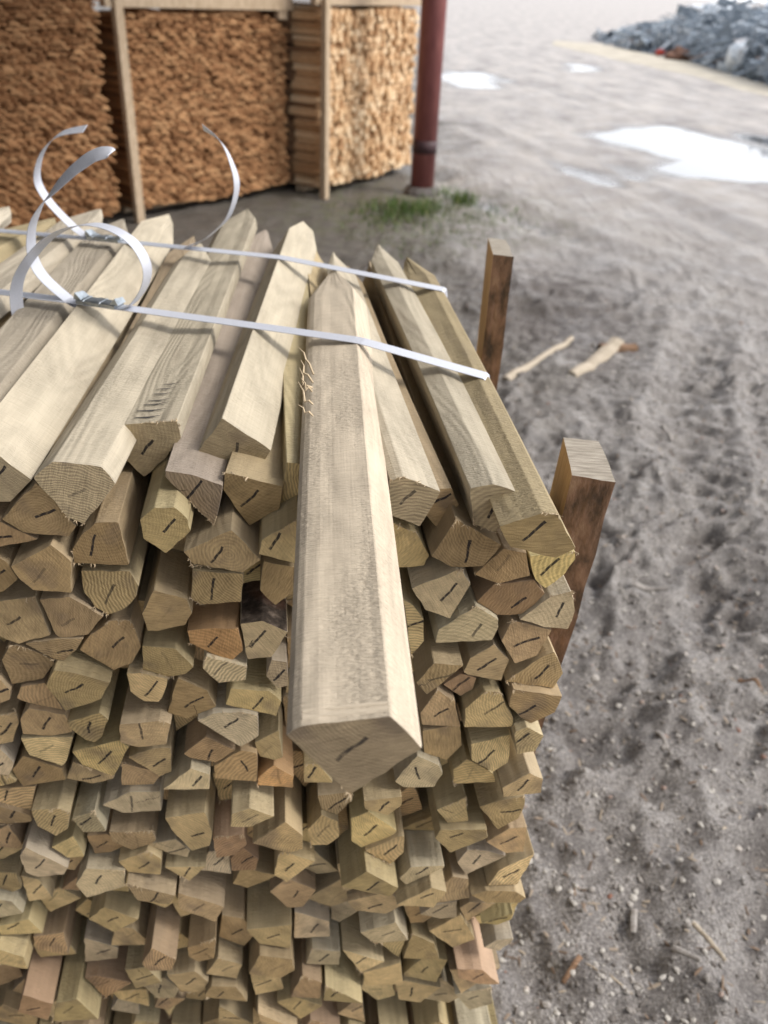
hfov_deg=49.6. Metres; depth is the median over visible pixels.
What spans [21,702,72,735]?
stake
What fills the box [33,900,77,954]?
stake
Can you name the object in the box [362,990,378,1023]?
stake
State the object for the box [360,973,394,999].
stake
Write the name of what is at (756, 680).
wood offcut
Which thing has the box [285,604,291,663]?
stake
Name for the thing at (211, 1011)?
stake
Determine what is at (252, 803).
stake
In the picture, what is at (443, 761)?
stake
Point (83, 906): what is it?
stake
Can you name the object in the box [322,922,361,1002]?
stake
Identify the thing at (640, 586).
wood offcut
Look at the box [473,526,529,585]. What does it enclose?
stake
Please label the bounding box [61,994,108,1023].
stake
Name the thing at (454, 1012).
stake
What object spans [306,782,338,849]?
stake
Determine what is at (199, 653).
stake
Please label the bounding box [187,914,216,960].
stake
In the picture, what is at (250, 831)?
stake
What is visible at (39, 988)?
stake
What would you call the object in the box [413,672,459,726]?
stake
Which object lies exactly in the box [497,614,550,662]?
stake
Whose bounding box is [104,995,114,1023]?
stake
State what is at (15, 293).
strapping band
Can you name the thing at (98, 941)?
stake
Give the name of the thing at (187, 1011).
stake
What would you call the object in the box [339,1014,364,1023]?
stake
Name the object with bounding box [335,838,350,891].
stake
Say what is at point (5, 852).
stake
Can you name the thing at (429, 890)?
stake
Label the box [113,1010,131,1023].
stake
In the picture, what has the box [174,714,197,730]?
stake
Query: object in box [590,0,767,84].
scrap debris
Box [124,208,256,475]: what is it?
stake
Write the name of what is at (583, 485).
upright post
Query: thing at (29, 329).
stake
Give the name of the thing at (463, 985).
stake
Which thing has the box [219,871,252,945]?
stake
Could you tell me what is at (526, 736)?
stake
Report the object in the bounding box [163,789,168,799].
stake
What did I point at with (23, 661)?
stake
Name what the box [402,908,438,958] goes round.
stake
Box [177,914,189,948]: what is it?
stake
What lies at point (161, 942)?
stake
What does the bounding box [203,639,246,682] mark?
stake
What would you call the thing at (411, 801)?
stake
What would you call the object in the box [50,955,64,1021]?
stake
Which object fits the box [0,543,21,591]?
stake
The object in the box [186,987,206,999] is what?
stake
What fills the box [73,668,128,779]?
stake
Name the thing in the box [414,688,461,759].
stake
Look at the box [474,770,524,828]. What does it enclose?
stake
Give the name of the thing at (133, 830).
stake
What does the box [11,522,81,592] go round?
stake
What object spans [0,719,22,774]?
stake
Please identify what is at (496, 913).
stake
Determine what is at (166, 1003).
stake
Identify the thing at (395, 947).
stake
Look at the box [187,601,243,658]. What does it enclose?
stake
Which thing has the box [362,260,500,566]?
stake
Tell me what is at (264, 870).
stake
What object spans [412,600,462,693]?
stake
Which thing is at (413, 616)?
stake
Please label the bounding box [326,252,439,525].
stake
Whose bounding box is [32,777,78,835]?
stake
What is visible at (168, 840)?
stake
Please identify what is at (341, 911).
stake
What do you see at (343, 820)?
stake
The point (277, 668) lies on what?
stake
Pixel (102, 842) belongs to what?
stake
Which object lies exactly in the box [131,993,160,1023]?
stake
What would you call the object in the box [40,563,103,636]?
stake
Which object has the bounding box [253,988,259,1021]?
stake
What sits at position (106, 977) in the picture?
stake
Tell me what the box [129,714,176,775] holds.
stake
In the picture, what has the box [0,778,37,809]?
stake
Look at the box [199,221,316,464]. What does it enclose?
stake
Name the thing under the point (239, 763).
stake
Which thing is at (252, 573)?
stake
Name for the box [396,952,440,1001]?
stake
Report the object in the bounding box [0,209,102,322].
stake
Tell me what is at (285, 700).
stake
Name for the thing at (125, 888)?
stake
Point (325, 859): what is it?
stake
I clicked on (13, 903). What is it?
stake
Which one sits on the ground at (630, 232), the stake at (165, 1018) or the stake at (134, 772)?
the stake at (165, 1018)
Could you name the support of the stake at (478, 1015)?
on the stake at (492, 1014)
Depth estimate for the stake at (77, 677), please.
1.02 m
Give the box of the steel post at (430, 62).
[403,0,446,197]
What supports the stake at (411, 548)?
on the stake at (439, 587)
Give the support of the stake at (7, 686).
on the stake at (12, 709)
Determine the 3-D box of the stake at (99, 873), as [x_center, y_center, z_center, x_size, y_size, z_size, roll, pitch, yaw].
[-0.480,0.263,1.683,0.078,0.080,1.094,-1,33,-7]
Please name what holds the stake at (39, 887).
on the stake at (61, 897)
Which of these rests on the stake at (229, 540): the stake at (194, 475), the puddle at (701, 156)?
the stake at (194, 475)
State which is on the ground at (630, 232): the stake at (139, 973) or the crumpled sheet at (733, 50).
the crumpled sheet at (733, 50)
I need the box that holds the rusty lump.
[664,45,693,60]
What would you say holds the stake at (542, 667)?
on the stake at (530, 703)
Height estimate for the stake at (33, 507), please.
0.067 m
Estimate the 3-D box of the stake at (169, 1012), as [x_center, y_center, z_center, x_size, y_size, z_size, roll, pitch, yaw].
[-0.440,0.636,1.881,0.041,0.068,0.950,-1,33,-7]
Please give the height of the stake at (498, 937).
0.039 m
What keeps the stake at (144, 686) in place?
on the stake at (144, 723)
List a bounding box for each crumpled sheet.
[687,3,731,11]
[725,39,763,72]
[755,65,764,81]
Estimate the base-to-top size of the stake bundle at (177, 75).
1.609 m
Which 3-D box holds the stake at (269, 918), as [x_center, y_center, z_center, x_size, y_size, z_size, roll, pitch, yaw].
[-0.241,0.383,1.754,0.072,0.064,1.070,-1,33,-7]
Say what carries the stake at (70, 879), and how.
on the stake at (61, 897)
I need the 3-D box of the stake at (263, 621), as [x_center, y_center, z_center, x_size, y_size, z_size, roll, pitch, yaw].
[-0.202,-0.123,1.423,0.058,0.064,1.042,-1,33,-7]
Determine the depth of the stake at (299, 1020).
1.51 m
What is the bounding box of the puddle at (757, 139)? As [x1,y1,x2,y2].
[737,135,767,143]
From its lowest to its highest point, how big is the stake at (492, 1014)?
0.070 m
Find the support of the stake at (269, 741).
on the stake at (276, 772)
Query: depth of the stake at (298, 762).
1.20 m
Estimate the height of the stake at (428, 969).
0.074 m
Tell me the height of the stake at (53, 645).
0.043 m
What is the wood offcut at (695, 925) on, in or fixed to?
on the ground at (630, 232)
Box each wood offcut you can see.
[502,336,573,380]
[561,954,582,983]
[568,337,623,376]
[630,908,637,933]
[631,581,668,591]
[655,730,669,749]
[661,424,674,442]
[671,945,700,961]
[691,921,726,960]
[737,677,762,691]
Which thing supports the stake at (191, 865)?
on the stake at (158, 888)
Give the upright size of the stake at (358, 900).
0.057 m
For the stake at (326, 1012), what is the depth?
1.48 m
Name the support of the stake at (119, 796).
on the stake at (165, 795)
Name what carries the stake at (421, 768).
on the stake at (443, 761)
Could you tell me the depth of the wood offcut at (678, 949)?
1.77 m
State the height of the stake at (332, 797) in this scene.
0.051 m
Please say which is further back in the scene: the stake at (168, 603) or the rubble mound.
the rubble mound
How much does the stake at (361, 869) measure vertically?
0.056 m
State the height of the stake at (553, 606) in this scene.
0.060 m
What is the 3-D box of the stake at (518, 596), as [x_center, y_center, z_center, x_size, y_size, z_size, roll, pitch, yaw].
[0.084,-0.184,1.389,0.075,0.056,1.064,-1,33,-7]
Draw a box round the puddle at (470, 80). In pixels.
[442,73,495,87]
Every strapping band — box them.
[0,124,447,296]
[0,146,489,379]
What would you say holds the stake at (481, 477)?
on the stake at (455, 537)
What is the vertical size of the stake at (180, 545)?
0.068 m
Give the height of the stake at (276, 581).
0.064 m
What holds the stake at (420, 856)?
on the stake at (429, 890)
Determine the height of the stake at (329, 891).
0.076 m
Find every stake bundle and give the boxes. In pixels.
[0,0,120,228]
[90,0,292,223]
[258,0,420,199]
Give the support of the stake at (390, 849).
on the stake at (361, 869)
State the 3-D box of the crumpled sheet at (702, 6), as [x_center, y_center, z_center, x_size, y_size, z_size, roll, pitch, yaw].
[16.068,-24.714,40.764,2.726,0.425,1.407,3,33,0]
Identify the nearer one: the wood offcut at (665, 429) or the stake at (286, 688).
the stake at (286, 688)
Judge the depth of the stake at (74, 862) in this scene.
1.26 m
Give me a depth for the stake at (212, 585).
0.95 m
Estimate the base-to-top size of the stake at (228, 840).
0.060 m
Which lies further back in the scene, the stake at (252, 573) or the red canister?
the red canister
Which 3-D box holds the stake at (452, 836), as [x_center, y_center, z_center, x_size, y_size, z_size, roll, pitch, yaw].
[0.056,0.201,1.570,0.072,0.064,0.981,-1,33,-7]
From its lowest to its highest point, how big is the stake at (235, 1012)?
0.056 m
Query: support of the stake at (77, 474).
on the stake at (107, 533)
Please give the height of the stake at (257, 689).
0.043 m
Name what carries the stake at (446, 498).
on the stake at (411, 548)
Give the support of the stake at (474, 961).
on the stake at (463, 985)
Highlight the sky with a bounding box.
[737,0,765,1]
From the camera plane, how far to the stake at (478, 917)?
1.31 m
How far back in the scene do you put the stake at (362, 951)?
1.36 m
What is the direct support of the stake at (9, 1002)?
on the stake
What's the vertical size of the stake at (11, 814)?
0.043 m
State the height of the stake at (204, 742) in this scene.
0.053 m
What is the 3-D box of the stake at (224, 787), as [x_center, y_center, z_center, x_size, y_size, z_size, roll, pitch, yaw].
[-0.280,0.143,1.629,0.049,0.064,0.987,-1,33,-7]
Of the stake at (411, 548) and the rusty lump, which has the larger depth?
the rusty lump
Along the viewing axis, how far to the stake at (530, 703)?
1.02 m
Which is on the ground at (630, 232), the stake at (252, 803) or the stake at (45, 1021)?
the stake at (45, 1021)
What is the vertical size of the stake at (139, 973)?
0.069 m
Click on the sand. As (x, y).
(692, 69)
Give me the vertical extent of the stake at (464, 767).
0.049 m
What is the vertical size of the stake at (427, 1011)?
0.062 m
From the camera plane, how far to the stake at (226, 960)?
1.36 m
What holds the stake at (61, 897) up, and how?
on the stake at (55, 935)
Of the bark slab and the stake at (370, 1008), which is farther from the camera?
the bark slab
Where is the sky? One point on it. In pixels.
(737, 0)
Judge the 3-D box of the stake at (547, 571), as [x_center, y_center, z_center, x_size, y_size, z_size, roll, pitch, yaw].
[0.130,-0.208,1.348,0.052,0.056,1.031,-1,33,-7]
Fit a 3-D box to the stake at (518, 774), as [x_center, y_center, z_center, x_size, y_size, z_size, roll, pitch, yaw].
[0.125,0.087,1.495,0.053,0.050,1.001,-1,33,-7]
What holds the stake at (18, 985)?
on the stake at (9, 1002)
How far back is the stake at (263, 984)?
1.38 m
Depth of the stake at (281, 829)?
1.17 m
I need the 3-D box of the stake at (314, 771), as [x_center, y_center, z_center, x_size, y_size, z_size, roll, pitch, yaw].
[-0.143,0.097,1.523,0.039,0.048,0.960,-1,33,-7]
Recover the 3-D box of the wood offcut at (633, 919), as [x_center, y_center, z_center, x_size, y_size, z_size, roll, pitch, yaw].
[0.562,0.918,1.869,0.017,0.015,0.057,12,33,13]
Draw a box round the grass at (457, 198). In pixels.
[321,183,538,269]
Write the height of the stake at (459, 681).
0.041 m
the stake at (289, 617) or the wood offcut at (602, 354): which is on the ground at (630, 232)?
the wood offcut at (602, 354)
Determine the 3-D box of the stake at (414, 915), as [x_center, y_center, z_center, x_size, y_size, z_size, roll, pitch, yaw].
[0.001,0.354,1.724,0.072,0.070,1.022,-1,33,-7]
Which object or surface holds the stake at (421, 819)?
on the stake at (420, 856)
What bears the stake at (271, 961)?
on the stake at (263, 984)
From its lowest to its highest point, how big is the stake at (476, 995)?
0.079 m
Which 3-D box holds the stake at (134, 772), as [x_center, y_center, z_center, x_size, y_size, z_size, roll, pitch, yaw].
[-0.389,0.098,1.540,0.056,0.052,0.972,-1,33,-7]
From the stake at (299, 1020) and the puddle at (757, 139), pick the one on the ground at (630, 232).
the puddle at (757, 139)
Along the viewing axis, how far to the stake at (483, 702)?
1.04 m
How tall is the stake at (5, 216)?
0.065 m
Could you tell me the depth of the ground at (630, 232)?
4.17 m
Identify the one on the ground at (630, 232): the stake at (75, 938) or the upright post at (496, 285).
the upright post at (496, 285)
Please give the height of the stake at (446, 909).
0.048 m
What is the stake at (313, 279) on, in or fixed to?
on the stake at (253, 487)
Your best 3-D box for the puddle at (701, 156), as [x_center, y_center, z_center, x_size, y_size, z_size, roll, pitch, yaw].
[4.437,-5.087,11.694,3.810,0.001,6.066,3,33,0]
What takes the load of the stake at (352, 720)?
on the stake at (414, 490)
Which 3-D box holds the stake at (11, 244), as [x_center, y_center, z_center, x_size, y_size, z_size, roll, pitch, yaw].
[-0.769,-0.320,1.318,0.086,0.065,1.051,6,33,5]
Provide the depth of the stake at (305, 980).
1.37 m
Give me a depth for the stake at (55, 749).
1.10 m
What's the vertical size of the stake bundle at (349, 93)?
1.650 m
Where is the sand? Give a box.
[552,41,767,96]
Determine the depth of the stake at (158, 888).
1.23 m
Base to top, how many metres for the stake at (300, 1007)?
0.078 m
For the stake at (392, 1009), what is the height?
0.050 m
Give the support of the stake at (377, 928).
on the stake at (395, 947)
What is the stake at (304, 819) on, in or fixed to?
on the stake at (325, 859)
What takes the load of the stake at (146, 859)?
on the stake at (158, 888)
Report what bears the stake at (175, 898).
on the stake at (181, 912)
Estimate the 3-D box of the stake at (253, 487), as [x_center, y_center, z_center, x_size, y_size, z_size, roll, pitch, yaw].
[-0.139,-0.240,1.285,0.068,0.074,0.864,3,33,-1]
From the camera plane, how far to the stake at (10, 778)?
1.14 m
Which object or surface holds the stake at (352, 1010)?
on the stake at (370, 1008)
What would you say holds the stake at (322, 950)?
on the stake at (305, 980)
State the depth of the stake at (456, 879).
1.24 m
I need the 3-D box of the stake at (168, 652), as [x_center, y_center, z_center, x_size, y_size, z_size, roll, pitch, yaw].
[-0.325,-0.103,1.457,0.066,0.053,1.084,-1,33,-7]
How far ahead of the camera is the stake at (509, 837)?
1.18 m
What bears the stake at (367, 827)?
on the stake at (361, 869)
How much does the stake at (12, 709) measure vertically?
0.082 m
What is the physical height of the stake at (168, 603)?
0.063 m
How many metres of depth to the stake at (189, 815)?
1.17 m
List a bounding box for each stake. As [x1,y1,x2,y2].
[0,206,10,228]
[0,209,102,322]
[0,214,172,501]
[0,218,55,262]
[0,219,127,401]
[0,314,11,327]
[0,501,38,545]
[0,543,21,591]
[0,577,51,643]
[0,639,15,702]
[0,682,25,743]
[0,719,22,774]
[0,741,21,785]
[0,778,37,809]
[0,784,38,827]
[0,822,27,848]
[0,822,28,858]
[0,850,23,891]
[0,884,26,916]
[0,897,47,934]
[0,933,34,968]
[0,964,23,984]
[0,979,37,1023]
[2,264,161,535]
[2,640,54,683]
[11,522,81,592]
[13,732,76,785]
[13,955,63,993]
[17,667,62,708]
[18,946,62,1019]
[19,867,57,900]
[20,817,69,876]
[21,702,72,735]
[21,731,74,764]
[26,628,83,661]
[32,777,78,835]
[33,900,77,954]
[34,243,210,526]
[34,912,83,956]
[39,1016,61,1023]
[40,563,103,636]
[41,872,81,911]
[46,639,112,709]
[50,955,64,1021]
[51,916,101,1022]
[52,781,87,857]
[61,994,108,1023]
[62,862,80,889]
[67,753,113,782]
[67,840,87,869]
[68,667,119,741]
[71,461,150,567]
[72,780,110,831]
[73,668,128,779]
[76,840,127,896]
[76,893,105,929]
[80,542,150,669]
[81,470,152,617]
[84,918,118,961]
[85,945,131,998]
[87,808,121,852]
[89,889,140,931]
[103,763,164,812]
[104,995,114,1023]
[109,809,159,849]
[111,901,150,944]
[111,994,140,1013]
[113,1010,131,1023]
[114,873,128,890]
[114,982,150,1005]
[119,676,172,746]
[119,845,162,874]
[120,236,194,346]
[120,745,158,784]
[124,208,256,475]
[124,851,176,903]
[125,945,162,987]
[127,626,167,701]
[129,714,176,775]
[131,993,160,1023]
[134,875,179,907]
[138,543,155,611]
[140,449,194,552]
[140,618,194,680]
[142,547,193,630]
[142,903,180,970]
[144,970,178,997]
[146,536,185,550]
[149,799,189,856]
[154,996,174,1016]
[155,989,185,1009]
[158,1008,171,1023]
[163,724,210,789]
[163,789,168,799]
[165,230,272,525]
[165,766,215,849]
[165,846,207,882]
[167,947,208,994]
[168,657,217,717]
[171,998,203,1023]
[173,898,191,916]
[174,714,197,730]
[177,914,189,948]
[178,870,225,921]
[184,486,260,571]
[184,716,234,761]
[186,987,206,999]
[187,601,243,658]
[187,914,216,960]
[189,564,243,606]
[194,646,203,660]
[198,682,258,745]
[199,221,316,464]
[202,820,231,873]
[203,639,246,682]
[203,997,218,1023]
[205,941,248,1000]
[206,914,242,977]
[213,765,231,804]
[213,787,246,857]
[214,739,257,780]
[218,956,252,1023]
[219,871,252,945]
[222,272,324,524]
[226,657,280,715]
[230,765,273,826]
[231,835,258,870]
[233,845,274,887]
[240,580,287,658]
[243,561,259,582]
[246,880,291,947]
[247,826,252,838]
[249,907,294,977]
[251,974,283,994]
[253,775,302,852]
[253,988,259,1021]
[255,687,282,759]
[257,687,293,787]
[258,991,296,1023]
[259,495,297,562]
[260,555,293,604]
[266,634,287,687]
[270,868,315,906]
[274,840,314,881]
[277,973,321,1018]
[281,283,308,502]
[282,686,287,725]
[285,563,294,603]
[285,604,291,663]
[285,668,288,696]
[286,270,421,804]
[290,910,321,997]
[292,741,308,785]
[293,899,329,937]
[297,1016,301,1023]
[301,783,310,842]
[302,983,339,1023]
[303,751,331,782]
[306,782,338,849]
[306,840,337,873]
[306,906,339,964]
[308,250,325,296]
[308,870,347,909]
[317,778,352,813]
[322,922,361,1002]
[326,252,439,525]
[331,901,356,921]
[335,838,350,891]
[337,988,364,1021]
[338,804,397,895]
[338,805,348,835]
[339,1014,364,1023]
[340,911,383,973]
[346,266,457,525]
[347,889,400,913]
[348,787,395,846]
[358,906,407,945]
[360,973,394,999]
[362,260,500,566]
[362,767,401,814]
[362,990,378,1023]
[363,946,402,985]
[365,807,403,865]
[371,244,514,532]
[377,992,407,1023]
[380,906,407,956]
[392,516,428,566]
[393,740,442,786]
[395,859,445,906]
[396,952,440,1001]
[397,829,443,883]
[399,567,423,658]
[400,785,421,816]
[401,936,447,981]
[402,787,433,829]
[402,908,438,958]
[403,258,574,557]
[404,906,430,922]
[405,1000,413,1023]
[407,523,469,617]
[411,998,453,1023]
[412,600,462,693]
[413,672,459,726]
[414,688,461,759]
[419,900,456,918]
[426,783,487,851]
[426,960,458,1002]
[427,900,474,946]
[428,583,497,642]
[432,761,467,822]
[437,843,468,902]
[439,757,447,765]
[443,667,475,695]
[445,942,499,993]
[448,703,494,785]
[451,973,491,1008]
[451,1000,457,1023]
[453,691,461,720]
[453,916,498,983]
[454,998,490,1023]
[455,676,512,726]
[455,838,505,873]
[457,630,508,679]
[458,885,493,922]
[462,721,509,770]
[465,562,543,614]
[467,867,525,902]
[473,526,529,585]
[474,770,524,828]
[475,903,517,922]
[479,921,512,950]
[480,903,512,924]
[482,810,526,852]
[483,829,533,885]
[487,999,497,1023]
[496,727,542,796]
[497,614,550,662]
[500,680,542,753]
[501,674,561,722]
[503,636,562,687]
[518,575,575,628]
[525,549,578,587]
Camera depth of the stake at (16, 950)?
1.32 m
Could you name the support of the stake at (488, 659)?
on the stake at (483, 702)
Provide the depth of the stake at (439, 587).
0.94 m
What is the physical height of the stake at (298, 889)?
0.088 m
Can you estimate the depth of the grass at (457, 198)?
7.49 m
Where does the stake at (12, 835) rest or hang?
on the stake at (5, 852)
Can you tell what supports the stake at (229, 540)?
on the stake at (212, 585)
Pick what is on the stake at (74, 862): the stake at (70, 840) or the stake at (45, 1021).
the stake at (70, 840)
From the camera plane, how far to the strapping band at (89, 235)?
1.47 m
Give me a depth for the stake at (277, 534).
0.92 m
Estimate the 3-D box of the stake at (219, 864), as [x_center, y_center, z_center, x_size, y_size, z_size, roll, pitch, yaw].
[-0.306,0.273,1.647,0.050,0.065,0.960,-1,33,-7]
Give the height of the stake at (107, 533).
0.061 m
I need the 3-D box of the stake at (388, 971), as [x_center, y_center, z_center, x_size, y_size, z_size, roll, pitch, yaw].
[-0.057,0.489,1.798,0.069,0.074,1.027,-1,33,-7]
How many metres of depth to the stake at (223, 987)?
1.38 m
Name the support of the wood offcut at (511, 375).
on the ground at (630, 232)
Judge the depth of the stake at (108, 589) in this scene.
0.96 m
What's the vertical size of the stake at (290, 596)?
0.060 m
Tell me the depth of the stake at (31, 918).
1.31 m
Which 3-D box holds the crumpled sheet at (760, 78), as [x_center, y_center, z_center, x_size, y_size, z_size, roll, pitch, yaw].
[9.857,-11.335,21.326,0.960,0.624,0.631,3,33,0]
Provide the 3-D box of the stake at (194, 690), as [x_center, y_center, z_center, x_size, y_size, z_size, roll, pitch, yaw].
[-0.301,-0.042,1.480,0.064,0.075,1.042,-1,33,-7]
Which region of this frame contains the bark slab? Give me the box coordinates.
[597,343,637,352]
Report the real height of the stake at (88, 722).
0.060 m
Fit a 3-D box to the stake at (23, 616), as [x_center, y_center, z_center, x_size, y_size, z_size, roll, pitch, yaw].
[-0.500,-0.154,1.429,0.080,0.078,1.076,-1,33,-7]
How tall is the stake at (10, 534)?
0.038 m
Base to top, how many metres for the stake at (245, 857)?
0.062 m
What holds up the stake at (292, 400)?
on the stake at (277, 534)
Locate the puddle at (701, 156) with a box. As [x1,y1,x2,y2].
[596,127,767,182]
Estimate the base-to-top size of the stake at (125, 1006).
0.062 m
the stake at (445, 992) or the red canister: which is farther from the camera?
the red canister
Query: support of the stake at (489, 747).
on the stake at (464, 767)
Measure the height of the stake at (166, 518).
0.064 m
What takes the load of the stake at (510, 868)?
on the stake at (481, 889)
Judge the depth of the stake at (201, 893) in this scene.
1.27 m
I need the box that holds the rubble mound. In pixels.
[624,47,764,82]
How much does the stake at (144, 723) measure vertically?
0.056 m
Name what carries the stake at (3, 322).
on the stake
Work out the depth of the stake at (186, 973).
1.37 m
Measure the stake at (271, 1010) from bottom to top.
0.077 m
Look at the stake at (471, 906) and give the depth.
1.28 m
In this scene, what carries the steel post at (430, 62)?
on the ground at (630, 232)
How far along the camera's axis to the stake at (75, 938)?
1.40 m
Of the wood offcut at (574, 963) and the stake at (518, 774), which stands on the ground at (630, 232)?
the wood offcut at (574, 963)
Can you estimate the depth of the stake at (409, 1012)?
1.51 m
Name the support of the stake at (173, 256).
on the stake at (107, 533)
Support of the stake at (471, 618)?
on the stake at (435, 664)
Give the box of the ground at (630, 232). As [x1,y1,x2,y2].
[92,0,767,1023]
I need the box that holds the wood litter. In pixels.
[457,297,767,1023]
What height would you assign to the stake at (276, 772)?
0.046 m
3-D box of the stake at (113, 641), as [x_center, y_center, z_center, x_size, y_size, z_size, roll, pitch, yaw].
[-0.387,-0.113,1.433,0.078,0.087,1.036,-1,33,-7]
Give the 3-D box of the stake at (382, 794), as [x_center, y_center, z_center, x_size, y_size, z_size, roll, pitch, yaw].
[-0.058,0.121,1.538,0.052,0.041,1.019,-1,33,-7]
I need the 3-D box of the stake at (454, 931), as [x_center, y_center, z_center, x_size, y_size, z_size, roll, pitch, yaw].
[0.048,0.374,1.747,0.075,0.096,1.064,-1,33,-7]
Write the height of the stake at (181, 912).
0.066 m
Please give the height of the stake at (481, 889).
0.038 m
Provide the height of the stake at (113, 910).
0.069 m
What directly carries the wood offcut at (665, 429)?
on the ground at (630, 232)
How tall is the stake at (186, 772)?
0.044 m
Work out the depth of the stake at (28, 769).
1.13 m
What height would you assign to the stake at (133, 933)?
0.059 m
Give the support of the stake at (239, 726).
on the stake
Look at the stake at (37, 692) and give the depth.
1.05 m
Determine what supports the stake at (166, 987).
on the stake at (166, 1003)
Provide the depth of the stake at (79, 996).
1.39 m
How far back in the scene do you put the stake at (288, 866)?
1.23 m
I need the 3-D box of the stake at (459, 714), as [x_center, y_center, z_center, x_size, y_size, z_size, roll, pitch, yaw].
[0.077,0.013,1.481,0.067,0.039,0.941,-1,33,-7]
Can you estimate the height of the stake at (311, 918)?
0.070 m
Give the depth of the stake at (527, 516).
0.94 m
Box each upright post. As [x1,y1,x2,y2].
[476,238,513,390]
[534,437,615,753]
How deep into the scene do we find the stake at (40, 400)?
1.08 m
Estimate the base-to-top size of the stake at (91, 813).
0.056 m
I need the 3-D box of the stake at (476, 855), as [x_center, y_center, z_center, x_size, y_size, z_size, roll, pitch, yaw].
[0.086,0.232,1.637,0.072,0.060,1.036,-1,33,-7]
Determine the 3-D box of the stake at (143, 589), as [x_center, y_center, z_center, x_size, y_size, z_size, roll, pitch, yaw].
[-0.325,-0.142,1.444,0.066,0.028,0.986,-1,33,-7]
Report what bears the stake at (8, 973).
on the stake at (9, 1002)
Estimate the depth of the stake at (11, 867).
1.26 m
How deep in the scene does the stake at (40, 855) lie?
1.21 m
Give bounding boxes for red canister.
[656,48,664,55]
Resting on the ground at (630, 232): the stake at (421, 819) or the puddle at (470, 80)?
the puddle at (470, 80)
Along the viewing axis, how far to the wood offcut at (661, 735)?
2.25 m
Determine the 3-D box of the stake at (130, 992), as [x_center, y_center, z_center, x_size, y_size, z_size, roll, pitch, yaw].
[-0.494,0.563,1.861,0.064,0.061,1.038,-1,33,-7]
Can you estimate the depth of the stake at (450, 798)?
1.15 m
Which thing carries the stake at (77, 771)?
on the stake
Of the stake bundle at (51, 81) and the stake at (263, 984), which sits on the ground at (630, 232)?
the stake bundle at (51, 81)

